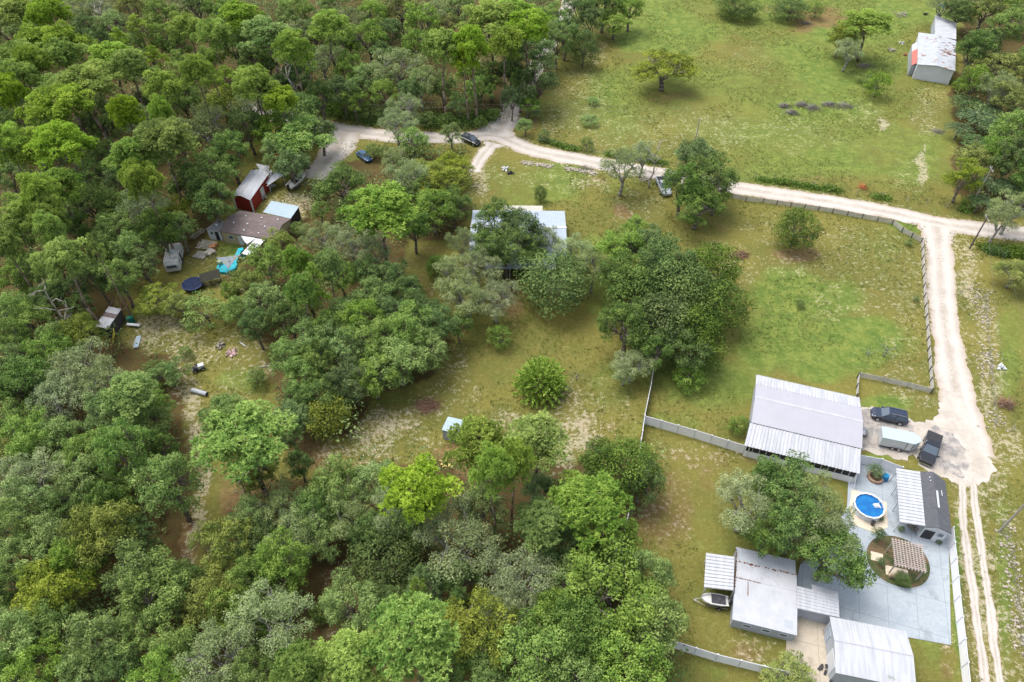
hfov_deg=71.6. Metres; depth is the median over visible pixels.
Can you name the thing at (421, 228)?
oak tree
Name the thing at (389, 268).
oak tree
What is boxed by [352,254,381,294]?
oak tree
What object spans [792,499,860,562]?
oak tree
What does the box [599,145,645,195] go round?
oak tree
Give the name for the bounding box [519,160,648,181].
stone row
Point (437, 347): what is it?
oak tree
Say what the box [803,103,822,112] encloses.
brush pile
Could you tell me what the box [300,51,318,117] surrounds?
pine tree
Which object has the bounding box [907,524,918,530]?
junk pile
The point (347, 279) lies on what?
oak tree
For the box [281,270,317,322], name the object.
pine tree
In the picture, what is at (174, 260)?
travel trailer
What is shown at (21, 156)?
pine tree
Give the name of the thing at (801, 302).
round shrub
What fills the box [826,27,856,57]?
broadleaf tree
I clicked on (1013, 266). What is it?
broadleaf tree
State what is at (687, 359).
oak tree
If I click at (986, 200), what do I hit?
palm tree
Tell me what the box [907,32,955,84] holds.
rusty barn
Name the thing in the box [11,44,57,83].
pine tree
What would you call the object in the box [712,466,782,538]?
oak tree
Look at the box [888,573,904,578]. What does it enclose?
garden bench
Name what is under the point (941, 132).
brush pile
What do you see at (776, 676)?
broadleaf tree
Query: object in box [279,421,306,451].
oak tree
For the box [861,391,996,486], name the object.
gravel yard
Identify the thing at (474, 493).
oak tree
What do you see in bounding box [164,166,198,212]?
oak tree
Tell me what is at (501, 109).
power line
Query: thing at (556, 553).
oak tree
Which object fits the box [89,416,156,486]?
broadleaf tree
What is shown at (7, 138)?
pine tree
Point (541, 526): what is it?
pine tree
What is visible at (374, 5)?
oak tree
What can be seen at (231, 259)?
shade sail
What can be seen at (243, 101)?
oak tree
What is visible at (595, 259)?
oak tree
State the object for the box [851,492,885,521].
swimming pool
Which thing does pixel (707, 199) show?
oak tree
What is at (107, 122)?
oak tree
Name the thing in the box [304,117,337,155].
oak tree
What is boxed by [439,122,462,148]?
oak tree
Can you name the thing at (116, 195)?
oak tree
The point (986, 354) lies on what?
rubble line
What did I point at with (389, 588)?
oak tree
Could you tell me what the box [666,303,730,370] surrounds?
oak tree
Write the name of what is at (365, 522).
oak tree
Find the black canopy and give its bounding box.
[199,269,221,287]
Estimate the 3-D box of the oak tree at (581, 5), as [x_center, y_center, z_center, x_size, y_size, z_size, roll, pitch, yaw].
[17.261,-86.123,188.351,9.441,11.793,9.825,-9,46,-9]
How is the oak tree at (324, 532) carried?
on the ground at (690, 510)
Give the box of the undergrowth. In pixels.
[0,0,1023,681]
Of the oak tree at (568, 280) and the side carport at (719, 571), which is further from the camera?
the oak tree at (568, 280)
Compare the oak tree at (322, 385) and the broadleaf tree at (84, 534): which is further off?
the oak tree at (322, 385)
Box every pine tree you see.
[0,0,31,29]
[0,38,43,124]
[0,58,42,123]
[0,72,46,169]
[0,120,32,173]
[0,191,67,279]
[0,224,51,314]
[5,125,54,171]
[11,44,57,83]
[12,22,56,75]
[13,81,95,182]
[15,171,79,276]
[22,0,75,26]
[22,118,99,199]
[25,192,81,284]
[26,235,99,323]
[31,209,92,306]
[33,36,88,69]
[33,72,91,135]
[38,19,90,98]
[38,167,88,242]
[42,58,123,149]
[82,33,113,94]
[84,40,142,94]
[85,232,130,315]
[100,48,159,115]
[101,135,162,224]
[105,94,147,158]
[109,26,140,91]
[116,157,173,248]
[124,14,154,64]
[132,116,192,218]
[141,68,184,153]
[143,45,176,112]
[147,93,180,165]
[164,11,208,92]
[164,48,199,122]
[170,135,201,171]
[177,53,217,135]
[189,17,231,100]
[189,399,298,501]
[197,392,249,470]
[206,61,228,127]
[215,64,242,125]
[216,0,265,60]
[231,62,281,135]
[231,65,273,133]
[236,14,295,73]
[262,84,299,135]
[268,637,327,681]
[270,28,316,122]
[281,244,314,319]
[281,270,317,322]
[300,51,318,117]
[305,261,324,309]
[306,8,352,88]
[309,247,347,323]
[311,624,389,681]
[312,284,331,315]
[334,178,418,277]
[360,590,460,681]
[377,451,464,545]
[409,577,427,603]
[418,27,458,113]
[441,414,504,485]
[448,24,492,117]
[448,41,479,121]
[454,0,514,87]
[467,440,517,545]
[486,25,523,111]
[496,0,537,60]
[499,436,537,527]
[501,7,550,95]
[502,409,570,495]
[513,495,568,562]
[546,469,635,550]
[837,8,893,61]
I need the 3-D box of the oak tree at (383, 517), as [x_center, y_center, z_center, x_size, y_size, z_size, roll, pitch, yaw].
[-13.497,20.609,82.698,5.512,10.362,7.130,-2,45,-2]
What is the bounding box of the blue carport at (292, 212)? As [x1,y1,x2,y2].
[263,201,300,225]
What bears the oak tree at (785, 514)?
on the ground at (690, 510)
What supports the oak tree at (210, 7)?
on the ground at (690, 510)
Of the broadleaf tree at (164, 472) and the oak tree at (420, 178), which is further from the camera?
the oak tree at (420, 178)
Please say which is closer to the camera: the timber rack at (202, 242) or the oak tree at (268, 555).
the oak tree at (268, 555)
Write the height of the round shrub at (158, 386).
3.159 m
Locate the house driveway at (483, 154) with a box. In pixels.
[469,141,504,171]
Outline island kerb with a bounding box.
[865,535,930,588]
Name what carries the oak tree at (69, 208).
on the ground at (690, 510)
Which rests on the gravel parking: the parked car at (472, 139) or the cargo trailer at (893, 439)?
the cargo trailer at (893, 439)
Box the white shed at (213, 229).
[206,221,224,240]
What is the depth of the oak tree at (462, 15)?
185.66 m
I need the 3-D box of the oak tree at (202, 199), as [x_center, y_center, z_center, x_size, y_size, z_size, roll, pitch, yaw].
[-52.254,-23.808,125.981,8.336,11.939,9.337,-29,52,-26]
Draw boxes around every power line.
[317,96,651,106]
[324,101,649,110]
[707,107,983,166]
[987,217,1023,477]
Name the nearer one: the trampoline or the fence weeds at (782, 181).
the trampoline
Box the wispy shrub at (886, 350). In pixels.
[871,335,903,358]
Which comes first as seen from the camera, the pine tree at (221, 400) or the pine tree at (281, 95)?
the pine tree at (221, 400)
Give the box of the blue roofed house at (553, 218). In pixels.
[469,205,566,278]
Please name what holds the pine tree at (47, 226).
on the ground at (690, 510)
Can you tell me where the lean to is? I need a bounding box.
[266,169,290,191]
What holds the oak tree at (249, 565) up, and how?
on the ground at (690, 510)
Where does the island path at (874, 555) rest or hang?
on the island grass at (878, 545)
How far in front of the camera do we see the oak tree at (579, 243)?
117.06 m
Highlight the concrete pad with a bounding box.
[786,617,828,681]
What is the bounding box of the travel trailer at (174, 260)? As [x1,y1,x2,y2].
[163,243,183,271]
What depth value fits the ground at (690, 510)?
114.75 m
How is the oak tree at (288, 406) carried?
on the ground at (690, 510)
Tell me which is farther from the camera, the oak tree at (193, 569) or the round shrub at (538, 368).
the round shrub at (538, 368)
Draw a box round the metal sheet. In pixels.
[133,336,140,347]
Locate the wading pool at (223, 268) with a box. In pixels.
[216,247,245,273]
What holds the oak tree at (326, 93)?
on the ground at (690, 510)
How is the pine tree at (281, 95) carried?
on the ground at (690, 510)
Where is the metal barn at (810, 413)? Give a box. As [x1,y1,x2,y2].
[743,375,862,489]
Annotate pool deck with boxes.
[849,489,887,531]
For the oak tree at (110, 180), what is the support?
on the ground at (690, 510)
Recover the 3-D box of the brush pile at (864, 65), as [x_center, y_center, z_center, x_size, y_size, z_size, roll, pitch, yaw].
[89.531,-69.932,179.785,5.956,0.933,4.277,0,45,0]
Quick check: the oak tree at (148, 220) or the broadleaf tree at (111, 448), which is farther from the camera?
the oak tree at (148, 220)
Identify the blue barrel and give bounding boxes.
[881,473,889,481]
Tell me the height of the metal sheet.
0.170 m
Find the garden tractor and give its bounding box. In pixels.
[191,362,204,373]
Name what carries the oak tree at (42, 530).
on the ground at (690, 510)
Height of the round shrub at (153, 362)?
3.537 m
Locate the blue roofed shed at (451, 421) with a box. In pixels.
[442,417,462,441]
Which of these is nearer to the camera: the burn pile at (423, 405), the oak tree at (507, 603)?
the oak tree at (507, 603)
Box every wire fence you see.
[538,139,967,207]
[984,293,1023,430]
[1001,520,1023,655]
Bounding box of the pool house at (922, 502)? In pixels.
[890,468,951,541]
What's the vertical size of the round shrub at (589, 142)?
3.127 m
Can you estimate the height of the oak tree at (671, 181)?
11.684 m
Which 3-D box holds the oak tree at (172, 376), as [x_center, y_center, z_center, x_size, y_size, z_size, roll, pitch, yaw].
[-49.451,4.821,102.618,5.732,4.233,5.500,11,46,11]
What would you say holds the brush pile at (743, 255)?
on the ground at (690, 510)
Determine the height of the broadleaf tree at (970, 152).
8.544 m
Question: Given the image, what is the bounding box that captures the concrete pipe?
[190,388,207,395]
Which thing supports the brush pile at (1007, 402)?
on the ground at (690, 510)
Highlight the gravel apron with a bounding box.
[931,425,969,477]
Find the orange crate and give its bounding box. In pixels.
[209,242,217,249]
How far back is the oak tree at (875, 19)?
173.95 m
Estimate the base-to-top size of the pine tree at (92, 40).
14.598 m
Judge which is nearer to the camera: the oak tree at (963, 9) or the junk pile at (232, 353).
the junk pile at (232, 353)
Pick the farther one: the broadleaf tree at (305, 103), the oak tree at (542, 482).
the broadleaf tree at (305, 103)
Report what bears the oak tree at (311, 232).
on the ground at (690, 510)
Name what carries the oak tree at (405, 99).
on the ground at (690, 510)
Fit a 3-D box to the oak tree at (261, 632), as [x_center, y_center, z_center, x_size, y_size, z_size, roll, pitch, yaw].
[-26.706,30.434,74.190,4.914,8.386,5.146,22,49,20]
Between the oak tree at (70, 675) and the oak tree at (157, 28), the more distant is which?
the oak tree at (157, 28)
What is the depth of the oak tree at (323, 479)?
82.47 m
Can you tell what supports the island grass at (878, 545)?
on the painted patio
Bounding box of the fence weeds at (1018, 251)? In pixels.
[970,238,1023,260]
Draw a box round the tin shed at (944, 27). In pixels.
[931,15,955,39]
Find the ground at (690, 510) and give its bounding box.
[0,0,1023,681]
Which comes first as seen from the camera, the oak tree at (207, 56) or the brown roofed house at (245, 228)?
the brown roofed house at (245, 228)
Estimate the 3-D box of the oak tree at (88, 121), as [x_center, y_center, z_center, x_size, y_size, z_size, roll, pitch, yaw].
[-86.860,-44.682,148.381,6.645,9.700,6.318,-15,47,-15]
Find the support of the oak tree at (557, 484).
on the ground at (690, 510)
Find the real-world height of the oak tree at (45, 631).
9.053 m
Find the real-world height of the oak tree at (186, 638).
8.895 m
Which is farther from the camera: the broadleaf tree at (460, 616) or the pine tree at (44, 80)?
the pine tree at (44, 80)
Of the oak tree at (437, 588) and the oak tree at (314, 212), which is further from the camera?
the oak tree at (314, 212)
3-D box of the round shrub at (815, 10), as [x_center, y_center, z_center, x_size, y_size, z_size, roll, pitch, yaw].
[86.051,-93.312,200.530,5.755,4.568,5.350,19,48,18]
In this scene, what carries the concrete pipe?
on the ground at (690, 510)
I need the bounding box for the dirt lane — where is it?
[917,223,995,457]
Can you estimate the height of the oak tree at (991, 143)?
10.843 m
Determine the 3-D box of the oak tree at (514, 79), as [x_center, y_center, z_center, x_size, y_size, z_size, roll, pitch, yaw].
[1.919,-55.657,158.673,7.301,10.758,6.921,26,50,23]
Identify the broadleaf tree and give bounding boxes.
[0,149,27,173]
[0,435,39,479]
[8,555,102,633]
[55,498,142,575]
[56,311,108,356]
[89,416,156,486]
[113,0,148,29]
[124,450,207,522]
[132,281,185,315]
[160,193,193,235]
[164,66,183,85]
[164,291,192,320]
[181,562,247,635]
[187,515,264,575]
[196,83,253,129]
[228,267,262,301]
[236,451,278,492]
[248,112,287,147]
[261,227,294,256]
[262,113,337,168]
[266,91,321,137]
[301,390,353,440]
[377,0,421,33]
[395,126,430,159]
[404,157,447,184]
[413,162,473,204]
[435,149,475,180]
[436,12,461,34]
[443,585,520,680]
[516,90,540,118]
[618,214,649,240]
[629,47,700,91]
[758,648,816,681]
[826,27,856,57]
[832,21,871,54]
[940,157,989,202]
[953,140,999,183]
[967,0,1011,30]
[971,52,1023,93]
[987,80,1023,119]
[992,258,1023,288]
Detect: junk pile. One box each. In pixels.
[216,341,224,349]
[225,346,238,356]
[817,664,832,681]
[893,11,906,17]
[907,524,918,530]
[997,363,1006,369]
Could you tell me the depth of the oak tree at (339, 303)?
104.54 m
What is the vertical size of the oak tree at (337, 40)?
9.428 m
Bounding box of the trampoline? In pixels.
[180,271,203,290]
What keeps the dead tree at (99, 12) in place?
on the ground at (690, 510)
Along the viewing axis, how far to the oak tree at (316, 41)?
180.85 m
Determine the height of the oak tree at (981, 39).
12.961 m
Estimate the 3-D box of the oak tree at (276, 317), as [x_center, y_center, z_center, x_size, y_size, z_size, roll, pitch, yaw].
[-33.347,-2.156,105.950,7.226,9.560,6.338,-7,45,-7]
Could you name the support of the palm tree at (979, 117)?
on the ground at (690, 510)
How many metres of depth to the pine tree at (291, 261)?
103.35 m
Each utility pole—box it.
[969,166,993,209]
[969,214,988,248]
[998,504,1023,532]
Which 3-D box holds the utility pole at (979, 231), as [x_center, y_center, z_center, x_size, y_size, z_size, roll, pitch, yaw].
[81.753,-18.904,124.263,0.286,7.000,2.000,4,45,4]
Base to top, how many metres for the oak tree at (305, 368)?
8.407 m
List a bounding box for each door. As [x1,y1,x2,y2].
[237,236,244,244]
[260,186,265,197]
[824,628,830,642]
[826,648,834,674]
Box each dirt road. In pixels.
[226,101,1023,240]
[477,0,576,138]
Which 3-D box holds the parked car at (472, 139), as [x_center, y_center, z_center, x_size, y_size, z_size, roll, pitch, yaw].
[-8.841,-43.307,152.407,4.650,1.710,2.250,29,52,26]
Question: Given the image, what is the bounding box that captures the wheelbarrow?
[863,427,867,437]
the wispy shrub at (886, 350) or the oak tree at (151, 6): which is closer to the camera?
the wispy shrub at (886, 350)
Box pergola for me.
[885,538,926,579]
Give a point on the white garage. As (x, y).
(859, 652)
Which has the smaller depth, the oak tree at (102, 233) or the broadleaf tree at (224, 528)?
the broadleaf tree at (224, 528)
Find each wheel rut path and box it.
[958,484,989,681]
[970,484,1003,681]
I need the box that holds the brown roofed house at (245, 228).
[219,210,291,260]
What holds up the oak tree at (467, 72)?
on the ground at (690, 510)
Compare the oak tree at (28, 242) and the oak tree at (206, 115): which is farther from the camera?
the oak tree at (206, 115)
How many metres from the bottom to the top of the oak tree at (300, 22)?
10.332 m
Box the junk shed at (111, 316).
[96,295,135,343]
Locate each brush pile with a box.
[570,164,599,173]
[729,248,751,259]
[778,101,792,109]
[782,108,799,114]
[790,100,809,108]
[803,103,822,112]
[820,100,838,107]
[833,101,860,110]
[853,62,875,68]
[857,182,871,189]
[930,126,945,134]
[992,394,1017,414]
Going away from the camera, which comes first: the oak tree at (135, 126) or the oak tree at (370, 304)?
the oak tree at (370, 304)
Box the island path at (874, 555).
[871,551,882,561]
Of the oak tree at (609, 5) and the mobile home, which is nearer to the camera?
the mobile home
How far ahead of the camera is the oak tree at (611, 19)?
186.89 m
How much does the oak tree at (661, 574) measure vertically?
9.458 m
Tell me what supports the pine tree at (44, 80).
on the ground at (690, 510)
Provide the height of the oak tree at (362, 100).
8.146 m
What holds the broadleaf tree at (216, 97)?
on the ground at (690, 510)
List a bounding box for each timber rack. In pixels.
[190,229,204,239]
[192,251,207,259]
[196,240,216,249]
[204,248,215,257]
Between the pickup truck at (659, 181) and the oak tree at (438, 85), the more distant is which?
the oak tree at (438, 85)
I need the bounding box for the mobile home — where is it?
[730,547,796,640]
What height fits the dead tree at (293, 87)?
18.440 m
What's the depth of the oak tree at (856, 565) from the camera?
76.81 m
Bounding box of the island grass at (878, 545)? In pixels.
[866,536,929,587]
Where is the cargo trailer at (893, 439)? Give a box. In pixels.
[878,426,921,451]
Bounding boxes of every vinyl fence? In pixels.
[625,415,645,531]
[643,369,653,419]
[643,416,745,453]
[657,637,788,675]
[860,455,903,472]
[947,526,970,681]
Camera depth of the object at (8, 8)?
166.42 m
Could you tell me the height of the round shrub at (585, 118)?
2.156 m
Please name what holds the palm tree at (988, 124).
on the ground at (690, 510)
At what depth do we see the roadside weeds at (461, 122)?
159.09 m
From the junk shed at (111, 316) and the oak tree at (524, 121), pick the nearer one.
the junk shed at (111, 316)
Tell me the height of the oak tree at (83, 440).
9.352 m
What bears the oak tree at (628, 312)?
on the ground at (690, 510)
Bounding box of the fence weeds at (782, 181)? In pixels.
[535,136,974,214]
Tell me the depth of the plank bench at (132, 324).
112.14 m
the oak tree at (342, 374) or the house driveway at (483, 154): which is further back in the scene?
the house driveway at (483, 154)
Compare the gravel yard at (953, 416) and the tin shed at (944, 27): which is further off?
the tin shed at (944, 27)
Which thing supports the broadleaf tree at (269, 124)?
on the ground at (690, 510)
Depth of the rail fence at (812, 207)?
133.95 m
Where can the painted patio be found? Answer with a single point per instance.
(922, 612)
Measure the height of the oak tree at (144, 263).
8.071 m
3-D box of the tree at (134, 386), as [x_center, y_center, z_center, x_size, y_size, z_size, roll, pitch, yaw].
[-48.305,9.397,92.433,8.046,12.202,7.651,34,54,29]
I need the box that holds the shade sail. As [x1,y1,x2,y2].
[216,254,245,278]
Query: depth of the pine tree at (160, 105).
124.94 m
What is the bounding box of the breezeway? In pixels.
[797,584,839,623]
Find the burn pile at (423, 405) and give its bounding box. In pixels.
[406,395,445,415]
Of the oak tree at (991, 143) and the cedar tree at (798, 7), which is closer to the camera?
the oak tree at (991, 143)
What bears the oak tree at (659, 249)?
on the ground at (690, 510)
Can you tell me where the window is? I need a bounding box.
[936,533,944,537]
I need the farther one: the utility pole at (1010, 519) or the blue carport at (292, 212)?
the blue carport at (292, 212)
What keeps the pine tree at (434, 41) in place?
on the ground at (690, 510)
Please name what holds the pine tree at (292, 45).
on the ground at (690, 510)
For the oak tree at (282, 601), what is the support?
on the ground at (690, 510)
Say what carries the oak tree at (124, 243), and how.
on the ground at (690, 510)
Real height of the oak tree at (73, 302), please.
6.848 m
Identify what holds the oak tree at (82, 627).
on the ground at (690, 510)
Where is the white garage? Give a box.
[824,616,915,681]
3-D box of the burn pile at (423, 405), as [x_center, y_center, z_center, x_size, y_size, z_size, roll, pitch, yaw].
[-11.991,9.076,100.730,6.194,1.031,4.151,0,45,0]
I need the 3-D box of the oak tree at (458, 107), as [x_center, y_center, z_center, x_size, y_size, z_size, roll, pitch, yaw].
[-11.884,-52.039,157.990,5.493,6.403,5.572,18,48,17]
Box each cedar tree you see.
[425,254,450,280]
[533,185,547,200]
[568,28,601,66]
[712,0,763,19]
[767,0,810,20]
[768,206,825,250]
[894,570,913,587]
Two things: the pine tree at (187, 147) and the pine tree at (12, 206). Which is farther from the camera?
the pine tree at (187, 147)
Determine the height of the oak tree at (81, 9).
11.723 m
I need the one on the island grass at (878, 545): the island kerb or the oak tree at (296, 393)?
the island kerb
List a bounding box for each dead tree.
[29,279,77,341]
[89,0,110,28]
[231,472,251,498]
[275,33,306,91]
[399,95,412,132]
[646,139,664,188]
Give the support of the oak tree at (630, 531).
on the ground at (690, 510)
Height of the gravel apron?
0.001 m
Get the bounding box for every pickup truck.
[655,176,671,195]
[917,430,942,466]
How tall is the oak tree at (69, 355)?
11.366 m
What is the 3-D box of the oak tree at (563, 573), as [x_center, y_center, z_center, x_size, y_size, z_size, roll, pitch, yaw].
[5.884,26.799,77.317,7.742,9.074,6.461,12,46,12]
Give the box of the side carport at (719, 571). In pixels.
[702,553,734,597]
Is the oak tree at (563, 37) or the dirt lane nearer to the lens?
the dirt lane
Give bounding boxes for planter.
[867,471,883,484]
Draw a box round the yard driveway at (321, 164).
[305,133,360,179]
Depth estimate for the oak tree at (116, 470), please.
86.28 m
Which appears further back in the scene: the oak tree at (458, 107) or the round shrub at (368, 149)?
the oak tree at (458, 107)
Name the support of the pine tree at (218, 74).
on the ground at (690, 510)
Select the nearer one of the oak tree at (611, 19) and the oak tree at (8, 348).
the oak tree at (8, 348)
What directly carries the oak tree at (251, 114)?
on the ground at (690, 510)
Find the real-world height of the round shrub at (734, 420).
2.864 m
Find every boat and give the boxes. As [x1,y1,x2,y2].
[285,172,308,190]
[693,593,731,610]
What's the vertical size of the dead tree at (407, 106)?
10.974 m
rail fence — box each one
[731,194,923,242]
[855,373,859,396]
[859,371,933,392]
[920,238,933,393]
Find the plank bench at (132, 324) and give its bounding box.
[126,323,140,327]
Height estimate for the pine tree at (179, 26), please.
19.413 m
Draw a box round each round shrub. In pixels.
[0,331,16,355]
[141,358,165,380]
[149,379,164,400]
[177,345,193,359]
[180,289,227,333]
[244,364,268,389]
[288,221,305,235]
[308,602,327,627]
[311,184,326,199]
[330,100,352,115]
[356,105,377,122]
[364,143,382,158]
[372,102,391,120]
[374,143,389,158]
[418,111,435,127]
[441,112,453,123]
[474,115,486,128]
[485,324,513,349]
[487,107,500,120]
[511,355,570,410]
[527,106,542,117]
[538,129,549,140]
[578,136,593,149]
[579,114,599,125]
[586,96,599,104]
[671,361,709,394]
[725,413,750,435]
[795,299,804,307]
[806,1,827,17]
[854,73,878,83]
[862,70,894,96]
[952,77,968,90]
[960,196,976,208]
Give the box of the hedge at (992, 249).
[980,242,1023,258]
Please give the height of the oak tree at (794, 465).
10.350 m
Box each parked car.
[356,150,372,162]
[460,132,480,146]
[870,406,908,425]
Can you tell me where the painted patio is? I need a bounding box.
[797,464,950,644]
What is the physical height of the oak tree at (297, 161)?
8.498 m
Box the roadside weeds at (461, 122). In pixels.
[254,91,509,132]
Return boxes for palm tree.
[865,462,885,478]
[871,526,888,540]
[875,557,886,565]
[943,122,975,139]
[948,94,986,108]
[957,107,996,130]
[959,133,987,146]
[967,194,992,212]
[971,175,1008,199]
[974,103,1003,123]
[976,119,1013,138]
[990,178,1023,200]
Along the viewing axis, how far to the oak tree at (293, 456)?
88.83 m
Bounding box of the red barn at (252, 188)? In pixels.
[233,164,271,212]
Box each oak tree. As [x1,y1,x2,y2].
[0,19,21,43]
[0,88,33,119]
[0,108,31,133]
[0,158,27,193]
[0,258,35,296]
[0,289,38,339]
[0,316,33,355]
[0,342,49,387]
[0,356,66,417]
[0,380,36,419]
[0,397,46,446]
[0,405,63,469]
[0,446,71,503]
[0,472,57,533]
[0,496,47,560]
[0,528,51,585]
[0,561,34,614]
[0,596,59,674]
[0,633,67,681]
[0,634,47,681]
[1,299,56,342]
[9,223,36,257]
[9,250,51,296]
[9,595,83,654]
[18,113,50,133]
[18,327,82,371]
[18,507,80,570]
[24,368,92,430]
[26,279,66,320]
[27,413,86,459]
[33,318,69,362]
[34,488,98,533]
[40,150,67,170]
[45,336,115,406]
[47,530,108,595]
[48,274,89,309]
[48,428,118,478]
[50,452,124,504]
[54,640,112,681]
[59,607,140,672]
[60,209,91,251]
[61,196,83,222]
[61,290,95,316]
[63,0,96,26]
[64,183,118,231]
[68,12,104,37]
[70,155,110,188]
[70,353,128,415]
[76,107,108,145]
[76,256,112,305]
[80,24,112,56]
[80,392,123,437]
[81,135,114,163]
[83,0,112,29]
[83,459,126,495]
[83,479,137,529]
[84,95,111,130]
[85,236,125,280]
[86,258,144,307]
[90,113,123,144]
[90,207,136,256]
[91,8,134,36]
[92,643,146,681]
[93,188,129,224]
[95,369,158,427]
[99,165,143,202]
[100,535,179,615]
[103,512,163,558]
[109,229,159,279]
[109,605,162,665]
[112,103,154,155]
[114,189,173,240]
[116,32,149,52]
[116,405,174,450]
[119,637,194,681]
[120,544,200,631]
[126,247,161,284]
[129,90,150,114]
[133,205,179,251]
[138,427,181,468]
[139,389,177,422]
[140,0,179,38]
[144,622,211,681]
[146,22,184,55]
[146,355,192,386]
[155,31,193,57]
[161,558,207,608]
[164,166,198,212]
[164,211,197,252]
[167,85,201,128]
[168,0,215,18]
[169,148,241,210]
[170,617,258,681]
[176,102,232,160]
[178,86,205,110]
[191,178,236,222]
[196,43,226,75]
[201,0,229,21]
[203,584,265,642]
[206,129,251,184]
[216,28,252,65]
[219,642,275,681]
[220,281,241,303]
[220,291,257,322]
[221,576,316,659]
[222,550,284,602]
[224,493,277,540]
[226,106,263,154]
[226,598,274,655]
[229,94,270,138]
[230,518,282,562]
[236,306,271,349]
[237,39,278,67]
[243,280,288,323]
[244,242,286,285]
[248,480,308,542]
[252,42,280,78]
[253,524,315,597]
[258,501,329,564]
[259,138,293,177]
[262,300,311,340]
[267,335,301,380]
[270,69,297,114]
[271,148,310,188]
[272,398,318,431]
[274,4,301,27]
[277,0,314,36]
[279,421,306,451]
[280,56,317,91]
[282,355,325,395]
[282,384,322,413]
[283,449,315,481]
[287,18,314,38]
[287,486,337,538]
[289,315,337,368]
[289,337,337,381]
[290,288,325,319]
[297,220,341,250]
[298,515,343,563]
[299,373,338,417]
[302,18,325,47]
[302,452,361,522]
[303,44,342,81]
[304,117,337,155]
[305,78,335,119]
[308,308,360,359]
[309,201,331,224]
[313,160,366,207]
[314,0,349,36]
[316,483,373,541]
[318,323,367,373]
[318,565,382,632]
[323,33,356,57]
[323,73,362,119]
[324,222,380,269]
[324,295,367,327]
[325,353,377,404]
[329,261,359,298]
[329,382,357,412]
[332,49,365,83]
[337,6,366,40]
[339,297,386,343]
[340,86,370,122]
[340,314,403,368]
[342,522,426,604]
[343,18,389,63]
[345,507,386,557]
[346,274,397,322]
[348,61,392,106]
[349,458,393,508]
[350,352,400,399]
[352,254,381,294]
[354,230,391,265]
[357,0,389,27]
[367,39,398,78]
[367,257,417,305]
[368,47,429,99]
[368,78,398,109]
[368,480,414,539]
[369,334,430,389]
[371,580,406,622]
[375,18,402,45]
[375,293,405,331]
[377,106,418,148]
[377,507,429,554]
[381,147,409,177]
[381,299,433,357]
[382,157,430,206]
[385,91,423,121]
[388,180,411,203]
[391,208,433,253]
[391,275,426,310]
[396,77,425,119]
[400,27,426,68]
[402,1,440,40]
[403,562,448,608]
[405,174,432,203]
[406,64,436,110]
[406,324,450,369]
[407,303,461,353]
[410,489,502,583]
[411,187,463,234]
[411,292,440,326]
[416,637,480,681]
[419,0,452,31]
[429,72,456,109]
[431,252,480,305]
[433,559,483,608]
[435,184,472,228]
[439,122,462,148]
[439,273,493,322]
[443,227,476,266]
[445,0,476,24]
[446,310,473,343]
[447,91,471,119]
[450,643,511,681]
[451,479,509,535]
[455,62,482,97]
[457,243,503,287]
[461,74,497,110]
[465,226,511,273]
[471,195,520,241]
[472,278,520,323]
[476,60,508,100]
[476,541,561,610]
[476,581,539,644]
[478,220,531,278]
[481,606,581,681]
[497,54,525,97]
[498,85,524,120]
[498,207,545,243]
[503,67,536,112]
[508,38,558,81]
[513,249,598,319]
[514,118,533,135]
[519,59,560,113]
[519,233,548,270]
[520,471,554,508]
[525,583,574,634]
[532,637,606,681]
[533,551,598,604]
[535,527,591,571]
[537,0,567,32]
[537,225,560,248]
[540,588,622,670]
[543,478,570,523]
[544,21,573,69]
[553,14,580,60]
[553,232,603,277]
[561,0,596,38]
[563,530,665,653]
[572,5,605,45]
[574,248,611,293]
[577,435,623,478]
[585,433,665,504]
[586,535,632,594]
[587,0,624,32]
[589,610,676,681]
[590,510,643,568]
[594,229,646,273]
[596,249,644,301]
[596,296,657,355]
[597,13,633,39]
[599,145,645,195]
[602,263,676,331]
[605,581,689,667]
[610,347,656,382]
[612,361,636,385]
[615,0,645,31]
[620,223,673,261]
[620,290,700,365]
[620,453,666,506]
[624,546,679,594]
[630,140,655,176]
[633,251,722,325]
[636,230,698,289]
[636,327,674,373]
[660,161,708,216]
[663,328,715,374]
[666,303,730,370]
[672,138,723,174]
[674,184,727,229]
[680,276,758,335]
[683,150,739,210]
[684,240,745,289]
[701,174,732,215]
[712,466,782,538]
[738,508,792,558]
[742,458,794,508]
[749,449,822,527]
[765,487,832,559]
[781,468,855,532]
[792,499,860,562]
[794,519,879,593]
[834,37,864,71]
[925,0,959,16]
[940,0,981,24]
[954,29,998,80]
[954,63,995,105]
[974,24,1003,52]
[977,69,1018,111]
[981,134,1015,175]
[982,3,1023,51]
[984,202,1023,242]
[986,107,1023,140]
[987,188,1023,234]
[988,132,1023,191]
[996,0,1023,19]
[1009,160,1023,204]
[1016,46,1023,87]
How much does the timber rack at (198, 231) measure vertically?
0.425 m
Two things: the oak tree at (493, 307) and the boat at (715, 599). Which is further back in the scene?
the oak tree at (493, 307)
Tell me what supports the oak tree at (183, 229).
on the ground at (690, 510)
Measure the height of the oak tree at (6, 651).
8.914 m
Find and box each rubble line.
[966,283,1008,439]
[994,519,1023,654]
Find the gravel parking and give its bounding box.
[861,408,913,454]
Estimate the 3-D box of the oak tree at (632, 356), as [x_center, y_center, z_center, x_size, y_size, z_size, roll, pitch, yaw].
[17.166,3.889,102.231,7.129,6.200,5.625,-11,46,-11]
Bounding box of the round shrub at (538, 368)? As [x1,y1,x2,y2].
[511,355,570,410]

